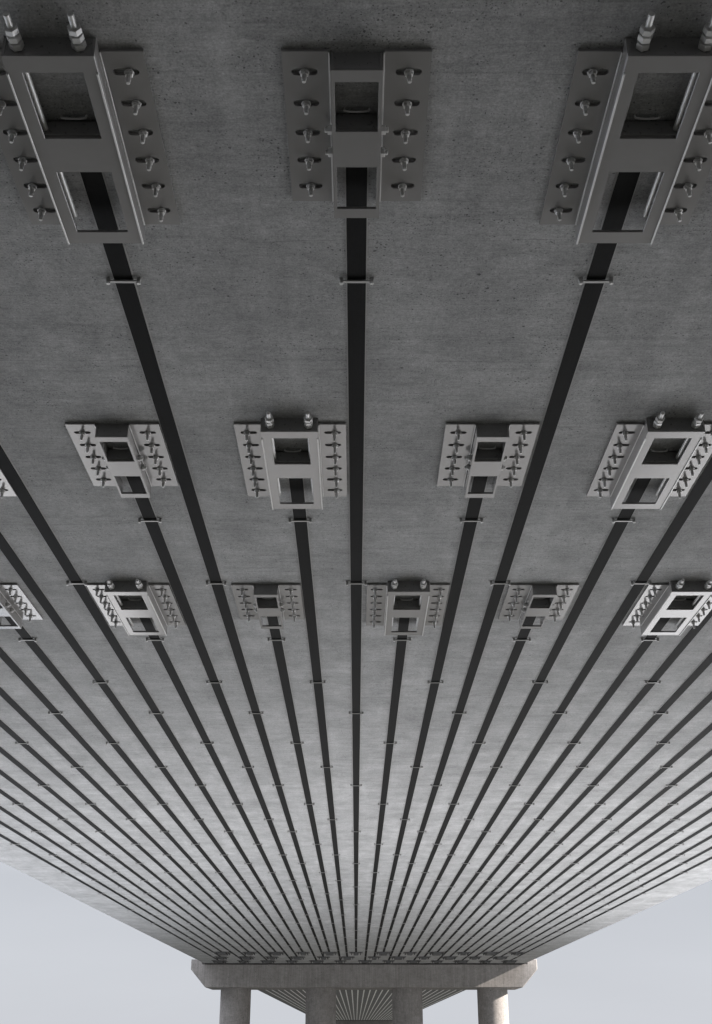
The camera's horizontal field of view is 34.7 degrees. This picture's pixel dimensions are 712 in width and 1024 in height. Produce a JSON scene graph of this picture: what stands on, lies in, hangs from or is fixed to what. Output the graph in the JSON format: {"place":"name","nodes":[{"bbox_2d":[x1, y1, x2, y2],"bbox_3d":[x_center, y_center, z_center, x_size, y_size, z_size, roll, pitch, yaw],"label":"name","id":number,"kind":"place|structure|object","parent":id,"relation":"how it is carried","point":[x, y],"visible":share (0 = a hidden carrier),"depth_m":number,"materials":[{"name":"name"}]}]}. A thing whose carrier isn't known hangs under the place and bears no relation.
{"place":"outdoors","nodes":[
{"label":"outdoors","id":0,"kind":"place"},
{"bbox_2d":[0,861,711,1023],"label":"sky","id":1,"kind":"structure","parent":0,"point":[64,960],"materials":[{"name":"grey"}]},
{"bbox_3d":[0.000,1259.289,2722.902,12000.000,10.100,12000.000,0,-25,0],"label":"ground","id":2,"kind":"structure","parent":0,"visible":0},
{"bbox_2d":[191,959,536,1023],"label":"bridge pier","id":3,"kind":"structure","parent":2,"relation":"on","point":[405,983],"depth_m":65.93,"materials":[{"name":"concrete"}]},
{"bbox_2d":[0,0,711,962],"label":"bridge deck","id":4,"kind":"structure","parent":3,"relation":"on","point":[476,270],"depth_m":8.64,"materials":[{"name":"concrete"}]},
{"bbox_2d":[0,469,16,497],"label":"strip anchor","id":5,"kind":"object","parent":4,"relation":"attached to","point":[6,488],"visible":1,"depth_m":9.07,"materials":[{"name":"metal"}]},
{"bbox_2d":[0,583,42,628],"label":"strip anchor","id":6,"kind":"object","parent":4,"relation":"attached to","point":[17,606],"visible":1,"depth_m":11.48,"materials":[{"name":"metal"}]},
{"bbox_2d":[18,638,36,641],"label":"strip clip","id":7,"kind":"object","parent":4,"relation":"attached to","point":[34,640],"visible":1,"depth_m":12.51,"materials":[{"name":"metal"}]},
{"bbox_2d":[66,581,86,585],"bbox_3d":[-2.687,0.686,10.965,0.199,0.040,0.025,0,-25,0],"label":"strip clip","id":8,"kind":"object","parent":4,"relation":"attached to","point":[68,583],"visible":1,"depth_m":10.95,"materials":[{"name":"metal"}]},
{"bbox_2d":[0,11,180,244],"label":"strip anchor","id":9,"kind":"object","parent":4,"relation":"attached to","point":[107,140],"visible":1,"depth_m":5.46,"materials":[{"name":"metal"}]},
{"bbox_2d":[0,833,217,959],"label":"carbon strip","id":10,"kind":"object","parent":4,"relation":"attached to","point":[55,866],"visible":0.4,"depth_m":32.59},
{"bbox_2d":[0,820,221,956],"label":"carbon strip","id":11,"kind":"object","parent":4,"relation":"attached to","point":[60,858],"visible":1,"depth_m":30.23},
{"bbox_2d":[0,805,222,951],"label":"carbon strip","id":12,"kind":"object","parent":4,"relation":"attached to","point":[17,818],"visible":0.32,"depth_m":28.68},
{"bbox_2d":[0,788,242,959],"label":"carbon strip","id":13,"kind":"object","parent":4,"relation":"attached to","point":[31,812],"visible":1,"depth_m":27.15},
{"bbox_2d":[65,422,178,497],"bbox_3d":[-1.742,-0.377,8.580,0.670,0.113,1.018,0,-25,0],"label":"strip anchor","id":14,"kind":"object","parent":4,"relation":"attached to","point":[143,455],"visible":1,"depth_m":8.48,"materials":[{"name":"metal"}]},
{"bbox_2d":[0,769,246,956],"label":"carbon strip","id":15,"kind":"object","parent":4,"relation":"attached to","point":[39,801],"visible":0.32,"depth_m":25.21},
{"bbox_2d":[106,277,140,284],"bbox_3d":[-1.345,-1.335,6.595,0.199,0.040,0.025,0,-25,0],"label":"strip clip","id":16,"kind":"object","parent":4,"relation":"attached to","point":[109,281],"visible":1,"depth_m":6.58,"materials":[{"name":"metal"}]},
{"bbox_2d":[0,746,249,951],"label":"carbon strip","id":17,"kind":"object","parent":4,"relation":"attached to","point":[17,763],"visible":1,"depth_m":23.33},
{"bbox_2d":[0,719,267,959],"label":"carbon strip","id":18,"kind":"object","parent":4,"relation":"attached to","point":[35,753],"visible":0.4,"depth_m":21.71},
{"bbox_2d":[86,579,185,635],"bbox_3d":[-2.207,0.950,11.438,0.800,0.122,1.471,0,-25,0],"label":"strip anchor","id":19,"kind":"object","parent":4,"relation":"attached to","point":[158,604],"visible":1,"depth_m":11.38,"materials":[{"name":"metal"}]},
{"bbox_2d":[0,686,272,956],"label":"carbon strip","id":20,"kind":"object","parent":4,"relation":"attached to","point":[20,710],"visible":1,"depth_m":19.75,"materials":[{"name":"plastic"}]},
{"bbox_2d":[0,646,276,951],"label":"carbon strip","id":21,"kind":"object","parent":4,"relation":"attached to","point":[15,668],"visible":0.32,"depth_m":17.78,"materials":[{"name":"plastic"}]},
{"bbox_2d":[5,617,291,959],"bbox_3d":[-3.606,13.080,37.796,0.122,0.012,58.110,0,-25,0],"label":"carbon strip","id":22,"kind":"object","parent":4,"relation":"attached to","point":[44,658],"visible":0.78,"depth_m":16.77,"materials":[{"name":"plastic"}]},
{"bbox_2d":[0,530,297,956],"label":"carbon strip","id":23,"kind":"object","parent":4,"relation":"attached to","point":[23,572],"visible":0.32,"depth_m":13.92,"materials":[{"name":"black"}]},
{"bbox_2d":[138,518,161,522],"bbox_3d":[-1.742,0.073,9.640,0.199,0.040,0.025,0,-25,0],"label":"strip clip","id":24,"kind":"object","parent":4,"relation":"attached to","point":[140,520],"visible":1,"depth_m":9.63,"materials":[{"name":"metal"}]},
{"bbox_2d":[0,443,303,951],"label":"carbon strip","id":25,"kind":"object","parent":4,"relation":"attached to","point":[24,495],"visible":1,"depth_m":11.99,"materials":[{"name":"black"}]},
{"bbox_2d":[146,638,163,641],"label":"strip clip","id":26,"kind":"object","parent":4,"relation":"attached to","point":[147,639],"visible":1,"depth_m":12.51,"materials":[{"name":"metal"}]},
{"bbox_2d":[79,172,329,951],"bbox_3d":[-1.345,10.281,31.744,0.122,0.012,57.885,0,-25,0],"label":"carbon strip","id":27,"kind":"object","parent":4,"relation":"attached to","point":[99,198],"visible":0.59,"depth_m":8.26,"materials":[{"name":"plastic"}]},
{"bbox_2d":[206,581,226,585],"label":"strip clip","id":28,"kind":"object","parent":4,"relation":"attached to","point":[224,583],"visible":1,"depth_m":10.95,"materials":[{"name":"metal"}]},
{"bbox_2d":[211,960,227,963],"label":"strip anchor","id":29,"kind":"object","parent":4,"relation":"attached to","point":[220,961],"visible":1,"depth_m":63.65,"materials":[{"name":"metal"}]},
{"bbox_2d":[214,956,227,959],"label":"strip anchor","id":30,"kind":"object","parent":4,"relation":"attached to","point":[222,957],"visible":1,"depth_m":60.67,"materials":[{"name":"metal"}]},
{"bbox_2d":[214,952,231,955],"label":"strip anchor","id":31,"kind":"object","parent":4,"relation":"attached to","point":[223,953],"visible":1,"depth_m":57.65,"materials":[{"name":"metal"}]},
{"bbox_2d":[126,476,323,956],"bbox_3d":[-1.742,11.732,34.882,0.122,0.012,58.030,0,-25,0],"label":"carbon strip","id":32,"kind":"object","parent":4,"relation":"attached to","point":[147,512],"visible":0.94,"depth_m":12.59,"materials":[{"name":"plastic"}]},
{"bbox_2d":[139,618,316,959],"bbox_3d":[-2.207,13.080,37.796,0.122,0.012,58.110,0,-25,0],"label":"carbon strip","id":33,"kind":"object","parent":4,"relation":"attached to","point":[160,649],"visible":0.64,"depth_m":16.66,"materials":[{"name":"plastic"}]},
{"bbox_2d":[237,960,250,962],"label":"strip anchor","id":34,"kind":"object","parent":4,"relation":"attached to","point":[243,961],"visible":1,"depth_m":63.70,"materials":[{"name":"metal"}]},
{"bbox_2d":[238,956,254,959],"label":"strip anchor","id":35,"kind":"object","parent":4,"relation":"attached to","point":[246,958],"visible":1,"depth_m":60.59,"materials":[{"name":"metal"}]},
{"bbox_2d":[243,952,256,955],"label":"strip anchor","id":36,"kind":"object","parent":4,"relation":"attached to","point":[249,953],"visible":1,"depth_m":57.65,"materials":[{"name":"metal"}]},
{"bbox_2d":[231,583,304,628],"bbox_3d":[-0.873,0.954,11.457,0.670,0.113,1.018,0,-25,0],"label":"strip anchor","id":37,"kind":"object","parent":4,"relation":"attached to","point":[286,603],"visible":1,"depth_m":11.35,"materials":[{"name":"metal"}]},
{"bbox_2d":[260,960,275,963],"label":"strip anchor","id":38,"kind":"object","parent":4,"relation":"attached to","point":[267,961],"visible":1,"depth_m":63.65,"materials":[{"name":"metal"}]},
{"bbox_2d":[265,956,278,959],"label":"strip anchor","id":39,"kind":"object","parent":4,"relation":"attached to","point":[271,958],"visible":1,"depth_m":60.67,"materials":[{"name":"metal"}]},
{"bbox_2d":[268,952,284,955],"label":"strip anchor","id":40,"kind":"object","parent":4,"relation":"attached to","point":[276,953],"visible":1,"depth_m":57.65,"materials":[{"name":"metal"}]},
{"bbox_2d":[267,638,285,641],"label":"strip clip","id":41,"kind":"object","parent":4,"relation":"attached to","point":[283,639],"visible":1,"depth_m":12.51,"materials":[{"name":"metal"}]},
{"bbox_2d":[234,411,346,509],"bbox_3d":[-0.472,-0.381,8.561,0.800,0.122,1.471,0,-25,0],"label":"strip anchor","id":42,"kind":"object","parent":4,"relation":"attached to","point":[321,456],"visible":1,"depth_m":8.51,"materials":[{"name":"metal"}]},
{"bbox_2d":[289,956,304,959],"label":"strip anchor","id":43,"kind":"object","parent":4,"relation":"attached to","point":[297,958],"visible":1,"depth_m":60.59,"materials":[{"name":"metal"}]},
{"bbox_2d":[288,518,311,522],"bbox_3d":[-0.471,0.073,9.640,0.199,0.040,0.025,0,-25,0],"label":"strip clip","id":44,"kind":"object","parent":4,"relation":"attached to","point":[309,520],"visible":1,"depth_m":9.63,"materials":[{"name":"metal"}]},
{"bbox_2d":[296,952,309,955],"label":"strip anchor","id":45,"kind":"object","parent":4,"relation":"attached to","point":[302,953],"visible":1,"depth_m":57.65,"materials":[{"name":"metal"}]},
{"bbox_2d":[267,617,340,959],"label":"carbon strip","id":46,"kind":"object","parent":4,"relation":"attached to","point":[280,658],"visible":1,"depth_m":16.66,"materials":[{"name":"plastic"}]},
{"bbox_2d":[309,960,323,963],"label":"strip anchor","id":47,"kind":"object","parent":4,"relation":"attached to","point":[316,961],"visible":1,"depth_m":63.65,"materials":[{"name":"metal"}]},
{"bbox_2d":[288,478,347,956],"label":"carbon strip","id":48,"kind":"object","parent":4,"relation":"attached to","point":[297,492],"visible":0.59,"depth_m":12.63,"materials":[{"name":"black"}]},
{"bbox_2d":[317,956,329,959],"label":"strip anchor","id":49,"kind":"object","parent":4,"relation":"attached to","point":[323,958],"visible":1,"depth_m":60.67,"materials":[{"name":"metal"}]},
{"bbox_2d":[321,952,337,955],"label":"strip anchor","id":50,"kind":"object","parent":4,"relation":"attached to","point":[329,953],"visible":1,"depth_m":57.65,"materials":[{"name":"metal"}]},
{"bbox_2d":[340,956,354,959],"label":"strip anchor","id":51,"kind":"object","parent":4,"relation":"attached to","point":[346,958],"visible":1,"depth_m":60.59,"materials":[{"name":"metal"}]},
{"bbox_2d":[281,49,431,217],"bbox_3d":[0.003,-1.798,5.507,0.670,0.113,1.018,0,-25,0],"label":"strip anchor","id":52,"kind":"object","parent":4,"relation":"attached to","point":[352,140],"visible":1,"depth_m":5.42,"materials":[{"name":"metal"}]},
{"bbox_2d":[339,277,373,284],"bbox_3d":[0.003,-1.335,6.595,0.200,0.040,0.025,0,-25,0],"label":"strip clip","id":53,"kind":"object","parent":4,"relation":"attached to","point":[342,281],"visible":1,"depth_m":6.58,"materials":[{"name":"metal"}]},
{"bbox_2d":[346,581,366,585],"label":"strip clip","id":54,"kind":"object","parent":4,"relation":"attached to","point":[364,583],"visible":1,"depth_m":10.95,"materials":[{"name":"metal"}]},
{"bbox_2d":[345,167,368,951],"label":"carbon strip","id":55,"kind":"object","parent":4,"relation":"attached to","point":[356,195],"visible":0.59,"depth_m":8.19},
{"bbox_2d":[358,960,371,963],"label":"strip anchor","id":56,"kind":"object","parent":4,"relation":"attached to","point":[364,961],"visible":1,"depth_m":63.61,"materials":[{"name":"metal"}]},
{"bbox_2d":[368,956,380,959],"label":"strip anchor","id":57,"kind":"object","parent":4,"relation":"attached to","point":[374,958],"visible":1,"depth_m":60.67,"materials":[{"name":"metal"}]},
{"bbox_2d":[375,952,390,955],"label":"strip anchor","id":58,"kind":"object","parent":4,"relation":"attached to","point":[383,953],"visible":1,"depth_m":57.64,"materials":[{"name":"metal"}]},
{"bbox_2d":[364,618,409,959],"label":"carbon strip","id":59,"kind":"object","parent":4,"relation":"attached to","point":[400,649],"visible":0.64,"depth_m":16.66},
{"bbox_2d":[391,956,405,959],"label":"strip anchor","id":60,"kind":"object","parent":4,"relation":"attached to","point":[397,957],"visible":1,"depth_m":60.59,"materials":[{"name":"metal"}]},
{"bbox_2d":[393,638,410,641],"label":"strip clip","id":61,"kind":"object","parent":4,"relation":"attached to","point":[394,639],"visible":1,"depth_m":12.51,"materials":[{"name":"metal"}]},
{"bbox_2d":[366,579,449,635],"bbox_3d":[0.506,0.950,11.438,0.800,0.122,1.471,0,-25,0],"label":"strip anchor","id":62,"kind":"object","parent":4,"relation":"attached to","point":[384,607],"visible":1,"depth_m":11.39,"materials":[{"name":"metal"}]},
{"bbox_2d":[403,952,416,955],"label":"strip anchor","id":63,"kind":"object","parent":4,"relation":"attached to","point":[410,953],"visible":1,"depth_m":57.65,"materials":[{"name":"metal"}]},
{"bbox_2d":[406,960,420,963],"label":"strip anchor","id":64,"kind":"object","parent":4,"relation":"attached to","point":[412,961],"visible":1,"depth_m":63.61,"materials":[{"name":"metal"}]},
{"bbox_2d":[417,956,430,959],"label":"strip anchor","id":65,"kind":"object","parent":4,"relation":"attached to","point":[423,958],"visible":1,"depth_m":60.67,"materials":[{"name":"metal"}]},
{"bbox_2d":[373,476,488,956],"bbox_3d":[0.976,11.732,34.882,0.122,0.012,58.030,0,-25,0],"label":"carbon strip","id":66,"kind":"object","parent":4,"relation":"attached to","point":[474,505],"visible":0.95,"depth_m":12.56,"materials":[{"name":"plastic"}]},
{"bbox_2d":[428,952,444,955],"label":"strip anchor","id":67,"kind":"object","parent":4,"relation":"attached to","point":[436,953],"visible":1,"depth_m":57.65,"materials":[{"name":"metal"}]},
{"bbox_2d":[431,960,443,962],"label":"strip anchor","id":68,"kind":"object","parent":4,"relation":"attached to","point":[436,961],"visible":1,"depth_m":63.65,"materials":[{"name":"metal"}]},
{"bbox_2d":[442,956,457,959],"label":"strip anchor","id":69,"kind":"object","parent":4,"relation":"attached to","point":[450,958],"visible":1,"depth_m":60.59,"materials":[{"name":"metal"}]},
{"bbox_2d":[453,960,468,963],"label":"strip anchor","id":70,"kind":"object","parent":4,"relation":"attached to","point":[461,961],"visible":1,"depth_m":63.63,"materials":[{"name":"metal"}]},
{"bbox_2d":[388,617,535,959],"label":"carbon strip","id":71,"kind":"object","parent":4,"relation":"attached to","point":[513,658],"visible":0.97,"depth_m":16.71,"materials":[{"name":"plastic"}]},
{"bbox_2d":[456,952,470,955],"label":"strip anchor","id":72,"kind":"object","parent":4,"relation":"attached to","point":[463,953],"visible":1,"depth_m":57.65,"materials":[{"name":"metal"}]},
{"bbox_2d":[460,518,482,522],"bbox_3d":[0.976,0.073,9.640,0.199,0.040,0.025,0,-25,0],"label":"strip clip","id":73,"kind":"object","parent":4,"relation":"attached to","point":[480,520],"visible":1,"depth_m":9.63,"materials":[{"name":"metal"}]},
{"bbox_2d":[468,956,481,959],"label":"strip anchor","id":74,"kind":"object","parent":4,"relation":"attached to","point":[474,958],"visible":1,"depth_m":60.67,"materials":[{"name":"metal"}]},
{"bbox_2d":[478,960,491,962],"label":"strip anchor","id":75,"kind":"object","parent":4,"relation":"attached to","point":[484,961],"visible":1,"depth_m":63.77,"materials":[{"name":"metal"}]},
{"bbox_2d":[437,422,539,497],"bbox_3d":[0.976,-0.377,8.580,0.670,0.113,1.018,0,-25,0],"label":"strip anchor","id":76,"kind":"object","parent":4,"relation":"attached to","point":[464,455],"visible":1,"depth_m":8.48,"materials":[{"name":"metal"}]},
{"bbox_2d":[481,952,498,955],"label":"strip anchor","id":77,"kind":"object","parent":4,"relation":"attached to","point":[489,953],"visible":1,"depth_m":57.65,"materials":[{"name":"metal"}]},
{"bbox_2d":[492,956,508,959],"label":"strip anchor","id":78,"kind":"object","parent":4,"relation":"attached to","point":[499,957],"visible":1,"depth_m":60.59,"materials":[{"name":"metal"}]},
{"bbox_2d":[490,581,510,585],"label":"strip clip","id":79,"kind":"object","parent":4,"relation":"attached to","point":[508,583],"visible":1,"depth_m":10.95,"materials":[{"name":"metal"}]},
{"bbox_2d":[501,960,517,963],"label":"strip anchor","id":80,"kind":"object","parent":4,"relation":"attached to","point":[508,961],"visible":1,"depth_m":63.79,"materials":[{"name":"metal"}]},
{"bbox_2d":[382,172,640,951],"bbox_3d":[1.388,10.281,31.744,0.122,0.012,57.885,0,-25,0],"label":"carbon strip","id":81,"kind":"object","parent":4,"relation":"attached to","point":[620,198],"visible":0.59,"depth_m":8.26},
{"bbox_2d":[509,952,523,955],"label":"strip anchor","id":82,"kind":"object","parent":4,"relation":"attached to","point":[516,953],"visible":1,"depth_m":57.65,"materials":[{"name":"metal"}]},
{"bbox_2d":[513,638,530,641],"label":"strip clip","id":83,"kind":"object","parent":4,"relation":"attached to","point":[514,639],"visible":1,"depth_m":12.51,"materials":[{"name":"metal"}]},
{"bbox_2d":[398,478,651,956],"bbox_3d":[2.262,11.732,34.882,0.122,0.012,58.030,0,-25,0],"label":"carbon strip","id":84,"kind":"object","parent":4,"relation":"attached to","point":[638,489],"visible":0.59,"depth_m":12.66,"materials":[{"name":"plastic"}]},
{"bbox_2d":[498,583,578,628],"bbox_3d":[1.822,0.954,11.457,0.670,0.113,1.018,0,-25,0],"label":"strip anchor","id":85,"kind":"object","parent":4,"relation":"attached to","point":[521,603],"visible":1,"depth_m":11.34,"materials":[{"name":"metal"}]},
{"bbox_2d":[413,618,669,959],"bbox_3d":[3.228,13.080,37.796,0.122,0.012,58.110,0,-25,0],"label":"carbon strip","id":86,"kind":"object","parent":4,"relation":"attached to","point":[634,659],"visible":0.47,"depth_m":16.75,"materials":[{"name":"plastic"}]},
{"bbox_2d":[409,455,711,951],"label":"carbon strip","id":87,"kind":"object","parent":4,"relation":"attached to","point":[690,501],"visible":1,"depth_m":12.22,"materials":[{"name":"black"}]},
{"bbox_2d":[423,610,711,956],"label":"carbon strip","id":88,"kind":"object","parent":4,"relation":"attached to","point":[678,650],"visible":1,"depth_m":16.49,"materials":[{"name":"black"}]},
{"bbox_2d":[436,651,711,951],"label":"carbon strip","id":89,"kind":"object","parent":4,"relation":"attached to","point":[696,673],"visible":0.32,"depth_m":18.04,"materials":[{"name":"plastic"}]},
{"bbox_2d":[437,690,711,959],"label":"carbon strip","id":90,"kind":"object","parent":4,"relation":"attached to","point":[693,712],"visible":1,"depth_m":19.99,"materials":[{"name":"plastic"}]},
{"bbox_2d":[449,722,711,956],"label":"carbon strip","id":91,"kind":"object","parent":4,"relation":"attached to","point":[681,752],"visible":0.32,"depth_m":21.80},
{"bbox_2d":[462,771,711,959],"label":"carbon strip","id":92,"kind":"object","parent":4,"relation":"attached to","point":[674,801],"visible":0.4,"depth_m":25.59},
{"bbox_2d":[463,749,711,951],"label":"carbon strip","id":93,"kind":"object","parent":4,"relation":"attached to","point":[696,764],"visible":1,"depth_m":23.55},
{"bbox_2d":[474,791,711,956],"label":"carbon strip","id":94,"kind":"object","parent":4,"relation":"attached to","point":[685,811],"visible":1,"depth_m":27.12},
{"bbox_2d":[578,277,612,284],"bbox_3d":[1.388,-1.335,6.595,0.200,0.040,0.024,0,-25,0],"label":"strip clip","id":95,"kind":"object","parent":4,"relation":"attached to","point":[581,281],"visible":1,"depth_m":6.58,"materials":[{"name":"metal"}]},
{"bbox_2d":[486,822,711,959],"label":"carbon strip","id":96,"kind":"object","parent":4,"relation":"attached to","point":[654,858],"visible":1,"depth_m":30.78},
{"bbox_2d":[490,807,711,951],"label":"carbon strip","id":97,"kind":"object","parent":4,"relation":"attached to","point":[700,816],"visible":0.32,"depth_m":28.89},
{"bbox_2d":[500,835,711,956],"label":"carbon strip","id":98,"kind":"object","parent":4,"relation":"attached to","point":[660,865],"visible":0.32,"depth_m":32.38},
{"bbox_2d":[511,856,711,959],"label":"carbon strip","id":99,"kind":"object","parent":4,"relation":"attached to","point":[672,877],"visible":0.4,"depth_m":35.60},
{"bbox_2d":[517,846,711,951],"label":"carbon strip","id":100,"kind":"object","parent":4,"relation":"attached to","point":[665,872],"visible":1,"depth_m":33.70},
{"bbox_2d":[611,518,634,522],"bbox_3d":[2.262,0.073,9.640,0.201,0.040,0.024,0,-25,0],"label":"strip clip","id":101,"kind":"object","parent":4,"relation":"attached to","point":[613,520],"visible":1,"depth_m":9.63,"materials":[{"name":"metal"}]},
{"bbox_2d":[539,11,711,244],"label":"strip anchor","id":102,"kind":"object","parent":4,"relation":"attached to","point":[613,140],"visible":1,"depth_m":5.47,"materials":[{"name":"metal"}]},
{"bbox_2d":[631,581,651,585],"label":"strip clip","id":103,"kind":"object","parent":4,"relation":"attached to","point":[649,583],"visible":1,"depth_m":10.95,"materials":[{"name":"metal"}]},
{"bbox_2d":[586,411,711,509],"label":"strip anchor","id":104,"kind":"object","parent":4,"relation":"attached to","point":[629,456],"visible":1,"depth_m":8.52,"materials":[{"name":"metal"}]},
{"bbox_2d":[641,638,658,641],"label":"strip clip","id":105,"kind":"object","parent":4,"relation":"attached to","point":[642,639],"visible":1,"depth_m":12.51,"materials":[{"name":"metal"}]},
{"bbox_2d":[623,579,711,635],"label":"strip anchor","id":106,"kind":"object","parent":4,"relation":"attached to","point":[655,603],"visible":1,"depth_m":11.39,"materials":[{"name":"metal"}]},
{"bbox_2d":[336,1020,391,1023],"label":"bridge pier","id":107,"kind":"structure","parent":2,"relation":"on","point":[363,1021],"depth_m":264.73,"materials":[{"name":"concrete"}]},
{"bbox_2d":[259,990,464,1019],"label":"bridge deck","id":108,"kind":"structure","parent":107,"relation":"on","point":[356,1014],"depth_m":129.81,"materials":[{"name":"concrete"}]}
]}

